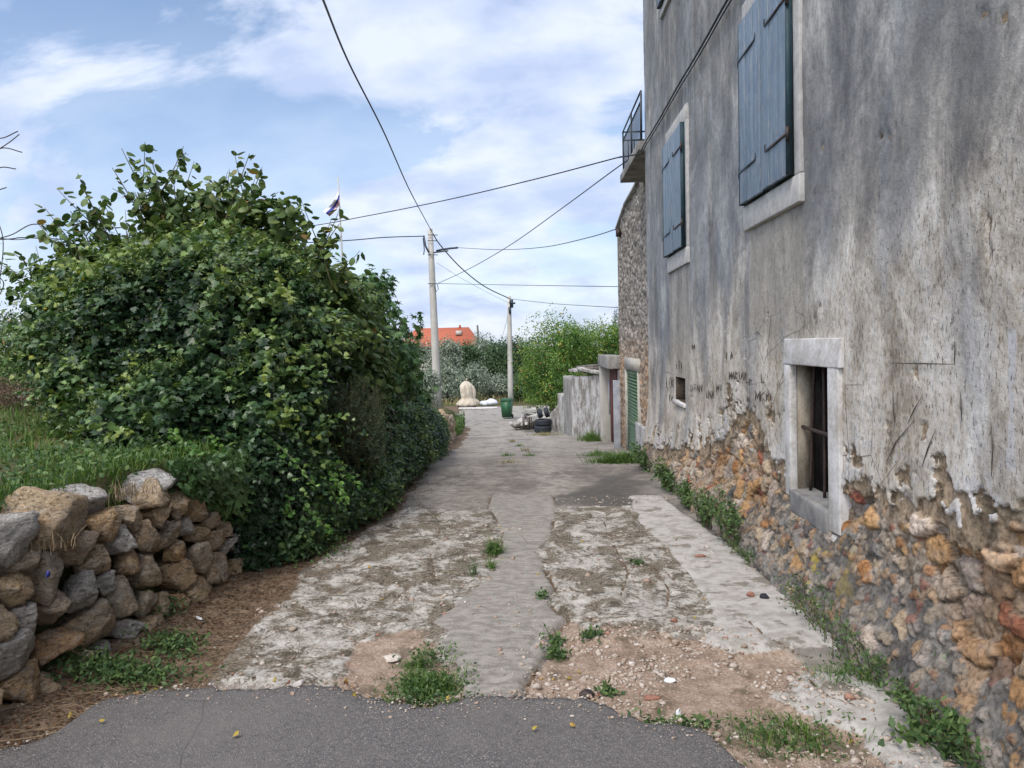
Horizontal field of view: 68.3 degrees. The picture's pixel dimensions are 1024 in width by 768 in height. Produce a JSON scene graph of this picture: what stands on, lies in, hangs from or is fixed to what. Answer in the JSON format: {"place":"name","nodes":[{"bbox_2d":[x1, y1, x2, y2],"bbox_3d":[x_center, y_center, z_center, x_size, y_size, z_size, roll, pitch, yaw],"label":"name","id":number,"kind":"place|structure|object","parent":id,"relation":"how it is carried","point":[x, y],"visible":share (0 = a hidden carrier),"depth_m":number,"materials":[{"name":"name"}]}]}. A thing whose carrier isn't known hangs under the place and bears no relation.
{"place":"outdoors","nodes":[
{"label":"outdoors","id":0,"kind":"place"},
{"bbox_2d":[0,348,601,668],"bbox_3d":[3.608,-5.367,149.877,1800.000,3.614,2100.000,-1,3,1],"label":"ground","id":1,"kind":"structure","parent":0,"point":[67,572],"depth_m":5.16,"materials":[{"name":"soil"}]},
{"bbox_2d":[0,306,20,352],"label":"evergreen tree","id":2,"kind":"object","parent":1,"relation":"on","point":[8,312],"visible":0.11,"depth_m":26.39,"materials":[{"name":"green plant"}]},
{"bbox_2d":[0,312,33,393],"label":"bush","id":3,"kind":"object","parent":1,"relation":"on","point":[3,344],"visible":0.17,"depth_m":12.98,"materials":[{"name":"green plant"}]},
{"bbox_2d":[0,131,39,304],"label":"bare twigs","id":4,"kind":"object","parent":1,"relation":"on","point":[2,237],"visible":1,"depth_m":7.16,"materials":[{"name":"brown plant"}]},
{"bbox_2d":[0,342,43,404],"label":"bush","id":5,"kind":"object","parent":1,"relation":"on","point":[25,378],"visible":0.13,"depth_m":10.79,"materials":[{"name":"green plant"}]},
{"bbox_2d":[0,375,44,413],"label":"bush","id":6,"kind":"object","parent":1,"relation":"on","point":[5,390],"visible":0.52,"depth_m":8.31,"materials":[{"name":"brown plant"}]},
{"bbox_2d":[0,416,241,507],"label":"grass","id":7,"kind":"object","parent":1,"relation":"on","point":[36,453],"visible":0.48,"depth_m":5.04,"materials":[{"name":"green plant"}]},
{"bbox_2d":[0,458,245,710],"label":"dry stone wall","id":8,"kind":"structure","parent":1,"relation":"on","point":[97,597],"depth_m":4.22,"materials":[{"name":"stone"}]},
{"bbox_2d":[28,521,91,552],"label":"dry grass","id":9,"kind":"structure","parent":8,"relation":"on","point":[50,543],"depth_m":3.85,"materials":[{"name":"plant"}]},
{"bbox_2d":[98,475,156,506],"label":"dry grass","id":10,"kind":"structure","parent":1,"relation":"on","point":[132,492],"depth_m":4.63,"materials":[{"name":"plant"}]},
{"bbox_2d":[0,399,345,512],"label":"terrace grass","id":11,"kind":"structure","parent":1,"relation":"on","point":[80,473],"depth_m":5.27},
{"bbox_2d":[0,196,389,498],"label":"ivy mound","id":12,"kind":"object","parent":1,"relation":"on","point":[197,332],"visible":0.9,"depth_m":6.71,"materials":[{"name":"green plant"}]},
{"bbox_2d":[0,144,390,377],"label":"broadleaf shrub","id":13,"kind":"object","parent":1,"relation":"on","point":[278,223],"visible":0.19,"depth_m":8.70,"materials":[{"name":"green plant"}]},
{"bbox_2d":[164,386,451,571],"bbox_3d":[-1.709,0.991,12.156,1.183,2.315,14.079,-1,3,1],"label":"ivy hedge","id":14,"kind":"object","parent":1,"relation":"on","point":[247,475],"visible":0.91,"depth_m":6.26,"materials":[{"name":"green plant"}]},
{"bbox_2d":[166,428,363,534],"bbox_3d":[-2.001,0.871,6.319,1.771,1.121,1.128,-4,4,-39],"label":"bright creeper","id":15,"kind":"object","parent":14,"relation":"on","point":[177,437],"visible":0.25,"depth_m":6.18,"materials":[{"name":"green plant"}]},
{"bbox_2d":[7,335,612,363],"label":"woodland","id":16,"kind":"object","parent":1,"relation":"on","point":[528,344],"depth_m":153.72,"materials":[{"name":"green plant"}]},
{"bbox_2d":[337,177,343,265],"bbox_3d":[-5.796,-3.808,25.987,0.199,6.537,0.076,-1,3,1],"label":"flagpole","id":17,"kind":"object","parent":1,"relation":"on","point":[340,223],"visible":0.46,"depth_m":25.90,"materials":[{"name":"metal"}]},
{"bbox_2d":[324,192,339,215],"bbox_3d":[-6.171,-6.265,25.819,0.623,1.008,0.240,-1,3,1],"label":"flag","id":18,"kind":"object","parent":17,"relation":"attached to","point":[334,205],"visible":0.98,"depth_m":25.82,"materials":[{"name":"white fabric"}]},
{"bbox_2d":[323,372,387,478],"bbox_3d":[-1.711,0.567,8.037,0.816,1.480,1.490,-2,3,-11],"label":"rosemary bush","id":19,"kind":"object","parent":1,"relation":"on","point":[364,446],"visible":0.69,"depth_m":7.75,"materials":[{"name":"green plant"}]},
{"bbox_2d":[319,262,404,417],"bbox_3d":[-2.410,-0.458,10.549,1.700,2.607,2.274,-1,3,1],"label":"hazel bush","id":20,"kind":"object","parent":1,"relation":"on","point":[380,372],"visible":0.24,"depth_m":10.21,"materials":[{"name":"green plant"}]},
{"bbox_2d":[349,263,439,435],"bbox_3d":[-2.273,-0.278,13.113,2.075,3.548,5.767,-1,3,1],"label":"fig tree","id":21,"kind":"object","parent":1,"relation":"on","point":[408,352],"visible":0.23,"depth_m":12.40,"materials":[{"name":"green plant"}]},
{"bbox_2d":[398,331,443,382],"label":"olive tree","id":22,"kind":"object","parent":1,"relation":"on","point":[428,357],"visible":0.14,"depth_m":59.87,"materials":[{"name":"green plant"}]},
{"bbox_2d":[416,366,442,409],"bbox_3d":[-3.560,0.525,31.157,1.464,2.564,1.404,-1,3,1],"label":"olive tree","id":23,"kind":"object","parent":1,"relation":"on","point":[432,380],"visible":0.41,"depth_m":30.99,"materials":[{"name":"green plant"}]},
{"bbox_2d":[423,229,457,407],"bbox_3d":[-3.237,-2.986,35.815,1.780,8.728,0.539,-1,3,16],"label":"utility pole","id":24,"kind":"object","parent":1,"relation":"on","point":[432,283],"visible":0.94,"depth_m":35.84,"materials":[{"name":"concrete"}]},
{"bbox_2d":[0,236,422,242],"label":"overhead cable","id":25,"kind":"object","parent":24,"relation":"attached to","point":[301,242],"visible":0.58,"depth_m":34.23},
{"bbox_2d":[322,0,429,227],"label":"overhead cable","id":26,"kind":"object","parent":24,"relation":"attached to","point":[331,21],"visible":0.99,"depth_m":14.98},
{"bbox_2d":[429,228,509,298],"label":"overhead cable","id":27,"kind":"object","parent":24,"relation":"attached to","point":[464,270],"visible":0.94,"depth_m":41.26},
{"bbox_2d":[438,283,617,286],"bbox_3d":[0.231,-3.922,29.906,0.651,1.270,13.822,-3,3,-30],"label":"overhead cable","id":28,"kind":"object","parent":24,"relation":"attached to","point":[538,285],"visible":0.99,"depth_m":28.58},
{"bbox_2d":[439,160,627,282],"bbox_3d":[-0.362,-4.585,25.239,0.532,0.592,21.835,-2,3,-15],"label":"overhead cable","id":29,"kind":"object","parent":24,"relation":"attached to","point":[547,218],"visible":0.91,"depth_m":20.51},
{"bbox_2d":[457,228,618,249],"bbox_3d":[0.208,-5.115,27.030,0.350,1.803,17.308,-2,3,-17],"label":"overhead cable","id":30,"kind":"object","parent":24,"relation":"attached to","point":[545,246],"visible":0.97,"depth_m":24.36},
{"bbox_2d":[404,325,478,369],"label":"house","id":31,"kind":"structure","parent":1,"relation":"on","point":[460,333],"depth_m":107.14,"materials":[{"name":"orange tile"}]},
{"bbox_2d":[430,360,463,401],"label":"olive tree","id":32,"kind":"object","parent":1,"relation":"on","point":[451,377],"visible":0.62,"depth_m":51.75,"materials":[{"name":"green plant"}]},
{"bbox_2d":[429,335,464,382],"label":"olive tree","id":33,"kind":"object","parent":1,"relation":"on","point":[453,352],"visible":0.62,"depth_m":61.60,"materials":[{"name":"green plant"}]},
{"bbox_2d":[439,409,456,442],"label":"dry stone wall","id":34,"kind":"structure","parent":1,"relation":"on","point":[453,434],"depth_m":23.38,"materials":[{"name":"stone"}]},
{"bbox_2d":[450,339,483,374],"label":"evergreen tree","id":35,"kind":"object","parent":1,"relation":"on","point":[471,355],"visible":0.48,"depth_m":65.47,"materials":[{"name":"green plant"}]},
{"bbox_2d":[449,361,494,399],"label":"olive tree","id":36,"kind":"object","parent":1,"relation":"on","point":[474,375],"visible":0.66,"depth_m":53.78,"materials":[{"name":"green plant"}]},
{"bbox_2d":[471,331,501,378],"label":"olive tree","id":37,"kind":"object","parent":1,"relation":"on","point":[482,343],"visible":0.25,"depth_m":71.70,"materials":[{"name":"green plant"}]},
{"bbox_2d":[478,372,515,398],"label":"olive tree","id":38,"kind":"object","parent":1,"relation":"on","point":[499,388],"visible":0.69,"depth_m":55.47,"materials":[{"name":"green plant"}]},
{"bbox_2d":[479,336,519,380],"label":"evergreen tree","id":39,"kind":"object","parent":1,"relation":"on","point":[498,361],"visible":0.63,"depth_m":67.36,"materials":[{"name":"green plant"}]},
{"bbox_2d":[507,296,515,397],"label":"utility pole","id":40,"kind":"object","parent":1,"relation":"on","point":[510,302],"visible":0.89,"depth_m":49.85,"materials":[{"name":"concrete"}]},
{"bbox_2d":[497,334,535,375],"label":"evergreen tree","id":41,"kind":"object","parent":1,"relation":"on","point":[515,350],"visible":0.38,"depth_m":69.49,"materials":[{"name":"green plant"}]},
{"bbox_2d":[513,374,529,401],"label":"evergreen tree","id":42,"kind":"object","parent":1,"relation":"on","point":[517,396],"visible":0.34,"depth_m":51.61,"materials":[{"name":"green plant"}]},
{"bbox_2d":[508,302,607,413],"bbox_3d":[1.984,-0.941,32.492,4.291,5.181,5.841,-1,3,1],"label":"pomegranate tree","id":43,"kind":"object","parent":1,"relation":"on","point":[548,387],"visible":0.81,"depth_m":32.02,"materials":[{"name":"green plant"}]},
{"bbox_2d":[550,367,599,439],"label":"garden wall","id":44,"kind":"structure","parent":1,"relation":"on","point":[576,412],"depth_m":24.61,"materials":[{"name":"paint"}]},
{"bbox_2d":[557,313,618,375],"bbox_3d":[3.750,-0.749,34.315,3.640,4.805,5.135,-1,3,1],"label":"pomegranate tree","id":45,"kind":"object","parent":1,"relation":"on","point":[612,339],"visible":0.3,"depth_m":33.33,"materials":[{"name":"green plant"}]},
{"bbox_2d":[598,354,619,442],"bbox_3d":[2.743,0.567,20.958,0.436,2.747,3.068,-1,3,1],"label":"gateway","id":46,"kind":"object","parent":1,"relation":"on","point":[609,372],"visible":0.54,"depth_m":22.10,"materials":[{"name":"concrete"}]},
{"bbox_2d":[608,369,616,442],"bbox_3d":[2.839,0.744,20.947,0.107,2.376,2.403,-1,3,1],"label":"door","id":47,"kind":"structure","parent":46,"relation":"in","point":[613,372],"depth_m":21.56,"materials":[{"name":"red paint"}]},
{"bbox_2d":[613,380,620,448],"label":"upright slab","id":48,"kind":"structure","parent":1,"relation":"on","point":[616,413],"depth_m":18.85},
{"bbox_2d":[615,181,648,451],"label":"stone house","id":49,"kind":"structure","parent":1,"relation":"on","point":[631,224],"depth_m":16.69,"materials":[{"name":"rubble stone"},{"name":"green paint"},{"name":"plaster"}]},
{"bbox_2d":[627,370,637,450],"bbox_3d":[2.785,0.700,17.090,0.095,1.997,1.957,-1,3,1],"label":"louvred door","id":50,"kind":"structure","parent":49,"relation":"in","point":[631,375],"depth_m":17.36,"materials":[{"name":"green paint"}]},
{"bbox_2d":[641,0,1023,767],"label":"plastered house","id":51,"kind":"structure","parent":1,"relation":"on","point":[835,246],"depth_m":4.22,"materials":[{"name":"paint"}]},
{"bbox_2d":[299,153,642,227],"bbox_3d":[-3.913,-4.260,18.814,1.034,0.871,18.290,-4,4,-44],"label":"overhead cable","id":52,"kind":"object","parent":51,"relation":"attached to","point":[495,188],"visible":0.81,"depth_m":15.40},
{"bbox_2d":[620,90,644,182],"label":"balcony","id":53,"kind":"structure","parent":51,"relation":"attached to","point":[633,171],"depth_m":13.46,"materials":[{"name":"concrete"}]},
{"bbox_2d":[660,0,670,19],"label":"window","id":54,"kind":"structure","parent":51,"relation":"in","point":[665,4],"depth_m":9.82,"materials":[{"name":"stone"}]},
{"bbox_2d":[665,103,689,273],"bbox_3d":[2.057,-2.335,9.300,0.089,1.821,1.329,-1,3,1],"label":"window","id":55,"kind":"structure","parent":51,"relation":"in","point":[681,258],"depth_m":8.73,"materials":[{"name":"stone"}]},
{"bbox_2d":[640,0,727,151],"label":"wall cable","id":56,"kind":"object","parent":51,"relation":"attached to","point":[709,31],"depth_m":8.23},
{"bbox_2d":[640,0,731,154],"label":"wall cable","id":57,"kind":"object","parent":51,"relation":"attached to","point":[690,69],"depth_m":8.12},
{"bbox_2d":[742,0,804,231],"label":"window","id":58,"kind":"structure","parent":51,"relation":"in","point":[791,193],"depth_m":5.15,"materials":[{"name":"stone"}]},
{"bbox_2d":[783,338,851,541],"bbox_3d":[2.197,0.416,5.017,0.465,1.449,1.034,-1,3,1],"label":"barred window","id":59,"kind":"structure","parent":51,"relation":"in","point":[814,446],"depth_m":5.22,"materials":[{"name":"stone"}]},
{"bbox_2d":[0,0,644,351],"label":"sky","id":60,"kind":"structure","parent":0,"point":[467,97],"materials":[{"name":"blue"}]},
{"bbox_2d":[0,685,745,767],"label":"asphalt road","id":61,"kind":"structure","parent":0,"point":[198,730],"depth_m":3.25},
{"bbox_2d":[0,680,970,767],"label":"road grit","id":62,"kind":"object","parent":61,"relation":"on","point":[513,692],"visible":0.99,"depth_m":3.45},
{"bbox_2d":[0,405,963,767],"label":"lane","id":63,"kind":"structure","parent":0,"point":[546,485],"depth_m":4.87,"materials":[{"name":"concrete"}]},
{"bbox_2d":[39,640,129,679],"bbox_3d":[-2.380,1.476,4.043,0.666,0.177,0.433,-1,3,1],"label":"weed patch","id":64,"kind":"object","parent":63,"relation":"on","point":[74,657],"visible":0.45,"depth_m":4.00,"materials":[{"name":"green plant"}]},
{"bbox_2d":[44,643,225,694],"bbox_3d":[-2.046,1.514,3.949,1.103,0.180,0.532,-1,3,1],"label":"weed patch","id":65,"kind":"object","parent":63,"relation":"on","point":[118,663],"visible":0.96,"depth_m":3.96,"materials":[{"name":"green plant"}]},
{"bbox_2d":[130,591,197,618],"bbox_3d":[-2.256,1.435,4.829,0.401,0.160,0.475,-1,3,1],"label":"weed patch","id":66,"kind":"object","parent":63,"relation":"on","point":[171,604],"visible":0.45,"depth_m":4.86,"materials":[{"name":"green plant"}]},
{"bbox_2d":[121,623,211,662],"bbox_3d":[-1.970,1.492,4.389,0.492,0.188,0.500,1,3,34],"label":"weed patch","id":67,"kind":"object","parent":63,"relation":"on","point":[171,644],"visible":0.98,"depth_m":4.35,"materials":[{"name":"green plant"}]},
{"bbox_2d":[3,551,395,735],"bbox_3d":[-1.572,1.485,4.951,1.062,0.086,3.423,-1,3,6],"label":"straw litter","id":68,"kind":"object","parent":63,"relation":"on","point":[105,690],"visible":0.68,"depth_m":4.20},
{"bbox_2d":[0,480,431,747],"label":"leaf litter","id":69,"kind":"object","parent":63,"relation":"on","point":[102,689],"visible":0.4,"depth_m":4.69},
{"bbox_2d":[300,540,359,563],"bbox_3d":[-1.715,1.429,6.513,0.690,0.137,0.760,0,3,24],"label":"weed patch","id":70,"kind":"object","parent":63,"relation":"on","point":[324,550],"visible":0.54,"depth_m":6.50,"materials":[{"name":"green plant"}]},
{"bbox_2d":[382,654,401,661],"bbox_3d":[-0.666,1.522,4.200,0.097,0.027,0.094,-3,4,-36],"label":"flat stone","id":71,"kind":"object","parent":63,"relation":"on","point":[389,658],"visible":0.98,"depth_m":4.18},
{"bbox_2d":[370,681,461,706],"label":"grass tuft","id":72,"kind":"object","parent":63,"relation":"on","point":[411,695],"visible":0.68,"depth_m":3.69,"materials":[{"name":"green plant"}]},
{"bbox_2d":[364,659,479,706],"bbox_3d":[-0.459,1.493,3.825,0.600,0.184,0.385,-1,3,1],"label":"grass tuft","id":73,"kind":"object","parent":63,"relation":"on","point":[414,680],"visible":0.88,"depth_m":3.81,"materials":[{"name":"green plant"}]},
{"bbox_2d":[392,637,466,674],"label":"grass tuft","id":74,"kind":"object","parent":63,"relation":"on","point":[421,662],"visible":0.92,"depth_m":4.11,"materials":[{"name":"green plant"}]},
{"bbox_2d":[418,680,483,707],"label":"grass tuft","id":75,"kind":"object","parent":63,"relation":"on","point":[442,698],"visible":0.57,"depth_m":3.63,"materials":[{"name":"green plant"}]},
{"bbox_2d":[456,378,479,406],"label":"covered statue","id":76,"kind":"object","parent":63,"relation":"on","point":[468,393],"visible":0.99,"depth_m":45.83,"materials":[{"name":"beige fabric"}]},
{"bbox_2d":[446,553,499,577],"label":"grass tuft","id":77,"kind":"object","parent":63,"relation":"on","point":[473,565],"visible":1,"depth_m":5.68,"materials":[{"name":"green plant"}]},
{"bbox_2d":[477,533,517,557],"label":"grass tuft","id":78,"kind":"object","parent":63,"relation":"on","point":[494,548],"visible":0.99,"depth_m":6.31,"materials":[{"name":"green plant"}]},
{"bbox_2d":[213,495,799,703],"bbox_3d":[0.113,1.438,6.237,3.653,0.160,5.716,-1,3,1],"label":"grit","id":79,"kind":"object","parent":63,"relation":"on","point":[293,628],"visible":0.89,"depth_m":5.17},
{"bbox_2d":[500,398,513,417],"bbox_3d":[-0.251,1.223,38.161,0.530,1.008,0.708,-1,3,15],"label":"wheelie bin","id":80,"kind":"object","parent":63,"relation":"on","point":[506,406],"visible":1,"depth_m":37.89,"materials":[{"name":"green plastic"}]},
{"bbox_2d":[510,407,550,429],"bbox_3d":[0.844,1.555,31.804,1.861,1.192,2.990,-1,3,1],"label":"stone pile","id":81,"kind":"object","parent":63,"relation":"on","point":[526,421],"visible":0.63,"depth_m":31.21,"materials":[{"name":"stone"}]},
{"bbox_2d":[534,586,549,599],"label":"grass tuft","id":82,"kind":"object","parent":63,"relation":"on","point":[544,592],"visible":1,"depth_m":5.09,"materials":[{"name":"green plant"}]},
{"bbox_2d":[534,426,551,432],"bbox_3d":[1.200,1.745,29.406,0.680,0.250,0.680,-1,3,1],"label":"tyre","id":83,"kind":"object","parent":63,"relation":"on","point":[537,429],"visible":0.82,"depth_m":29.12,"materials":[{"name":"rubber"}]},
{"bbox_2d":[535,418,551,425],"bbox_3d":[1.214,1.489,29.423,0.660,0.240,0.660,-1,3,1],"label":"tyre","id":84,"kind":"object","parent":83,"relation":"on","point":[543,422],"visible":1,"depth_m":29.16,"materials":[{"name":"rubber"}]},
{"bbox_2d":[538,623,567,644],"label":"grass tuft","id":85,"kind":"object","parent":63,"relation":"on","point":[556,637],"visible":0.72,"depth_m":4.39,"materials":[{"name":"green plant"}]},
{"bbox_2d":[539,639,571,661],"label":"grass tuft","id":86,"kind":"object","parent":63,"relation":"on","point":[555,651],"visible":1,"depth_m":4.21,"materials":[{"name":"green plant"}]},
{"bbox_2d":[579,689,594,698],"bbox_3d":[0.369,1.524,3.716,0.073,0.036,0.062,0,3,21],"label":"black stone","id":87,"kind":"object","parent":63,"relation":"on","point":[584,692],"visible":0.81,"depth_m":3.70,"materials":[{"name":"stone"}]},
{"bbox_2d":[571,427,608,442],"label":"grass clump","id":88,"kind":"object","parent":63,"relation":"on","point":[590,437],"visible":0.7,"depth_m":22.59,"materials":[{"name":"green plant"}]},
{"bbox_2d":[578,624,603,642],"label":"grass tuft","id":89,"kind":"object","parent":63,"relation":"on","point":[590,633],"visible":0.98,"depth_m":4.43,"materials":[{"name":"green plant"}]},
{"bbox_2d":[576,446,617,456],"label":"grass clump","id":90,"kind":"object","parent":63,"relation":"on","point":[599,453],"visible":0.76,"depth_m":15.26,"materials":[{"name":"green plant"}]},
{"bbox_2d":[565,447,638,464],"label":"grass clump","id":91,"kind":"object","parent":63,"relation":"on","point":[616,458],"visible":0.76,"depth_m":12.62,"materials":[{"name":"green plant"}]},
{"bbox_2d":[593,678,626,697],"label":"grass tuft","id":92,"kind":"object","parent":63,"relation":"on","point":[606,689],"visible":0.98,"depth_m":3.72,"materials":[{"name":"green plant"}]},
{"bbox_2d":[623,441,649,470],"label":"wall weed","id":93,"kind":"object","parent":63,"relation":"on","point":[642,457],"depth_m":11.19,"materials":[{"name":"green plant"}]},
{"bbox_2d":[642,457,674,491],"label":"wall weed","id":94,"kind":"object","parent":63,"relation":"on","point":[664,476],"depth_m":9.29,"materials":[{"name":"green plant"}]},
{"bbox_2d":[621,700,737,730],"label":"grass tuft","id":95,"kind":"object","parent":63,"relation":"on","point":[689,721],"visible":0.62,"depth_m":3.41,"materials":[{"name":"green plant"}]},
{"bbox_2d":[672,476,693,508],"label":"wall weed","id":96,"kind":"object","parent":63,"relation":"on","point":[684,489],"depth_m":8.20,"materials":[{"name":"green plant"}]},
{"bbox_2d":[682,488,713,528],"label":"wall weed","id":97,"kind":"object","parent":63,"relation":"on","point":[703,515],"depth_m":7.24,"materials":[{"name":"green plant"}]},
{"bbox_2d":[691,483,746,548],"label":"wall weed","id":98,"kind":"object","parent":63,"relation":"on","point":[732,521],"depth_m":6.35,"materials":[{"name":"green plant"}]},
{"bbox_2d":[729,540,755,563],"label":"wall weed","id":99,"kind":"object","parent":63,"relation":"on","point":[747,557],"depth_m":5.93,"materials":[{"name":"green plant"}]},
{"bbox_2d":[687,702,901,765],"bbox_3d":[1.197,1.512,3.246,0.862,0.131,0.630,-1,3,1],"label":"weed patch","id":100,"kind":"object","parent":63,"relation":"on","point":[803,727],"visible":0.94,"depth_m":3.27,"materials":[{"name":"green plant"}]},
{"bbox_2d":[773,574,819,627],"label":"wall weed","id":101,"kind":"object","parent":63,"relation":"on","point":[797,589],"depth_m":4.58,"materials":[{"name":"green plant"}]},
{"bbox_2d":[776,572,854,660],"bbox_3d":[1.693,1.268,4.193,0.333,0.399,0.733,-1,3,1],"label":"wall weed","id":102,"kind":"object","parent":63,"relation":"on","point":[826,620],"depth_m":4.13,"materials":[{"name":"green plant"}]},
{"bbox_2d":[791,650,880,692],"bbox_3d":[1.688,1.413,3.773,0.580,0.197,0.536,-1,3,1],"label":"weed patch","id":103,"kind":"object","parent":63,"relation":"on","point":[847,671],"visible":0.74,"depth_m":3.75,"materials":[{"name":"green plant"}]},
{"bbox_2d":[831,626,893,687],"bbox_3d":[1.735,1.342,3.759,0.211,0.270,0.387,-1,3,1],"label":"wall weed","id":104,"kind":"object","parent":63,"relation":"on","point":[873,666],"depth_m":3.74,"materials":[{"name":"green plant"}]},
{"bbox_2d":[853,645,947,742],"bbox_3d":[1.710,1.383,3.418,0.260,0.240,0.714,-1,3,1],"label":"wall weed","id":105,"kind":"object","parent":63,"relation":"on","point":[903,688],"depth_m":3.29,"materials":[{"name":"green plant"}]},
{"bbox_2d":[878,712,949,757],"bbox_3d":[1.757,1.482,3.135,0.430,0.180,0.324,0,3,26],"label":"weed patch","id":106,"kind":"object","parent":63,"relation":"on","point":[910,735],"visible":0.48,"depth_m":3.15,"materials":[{"name":"green plant"}]},
{"bbox_2d":[883,681,990,767],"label":"wall weed","id":107,"kind":"object","parent":63,"relation":"on","point":[958,734],"depth_m":2.96,"materials":[{"name":"green plant"}]},
{"bbox_2d":[431,392,543,406],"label":"dry field grass","id":108,"kind":"structure","parent":0,"point":[484,397],"depth_m":51.29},
{"bbox_2d":[517,615,956,767],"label":"gravel","id":109,"kind":"structure","parent":0,"point":[791,677],"depth_m":3.89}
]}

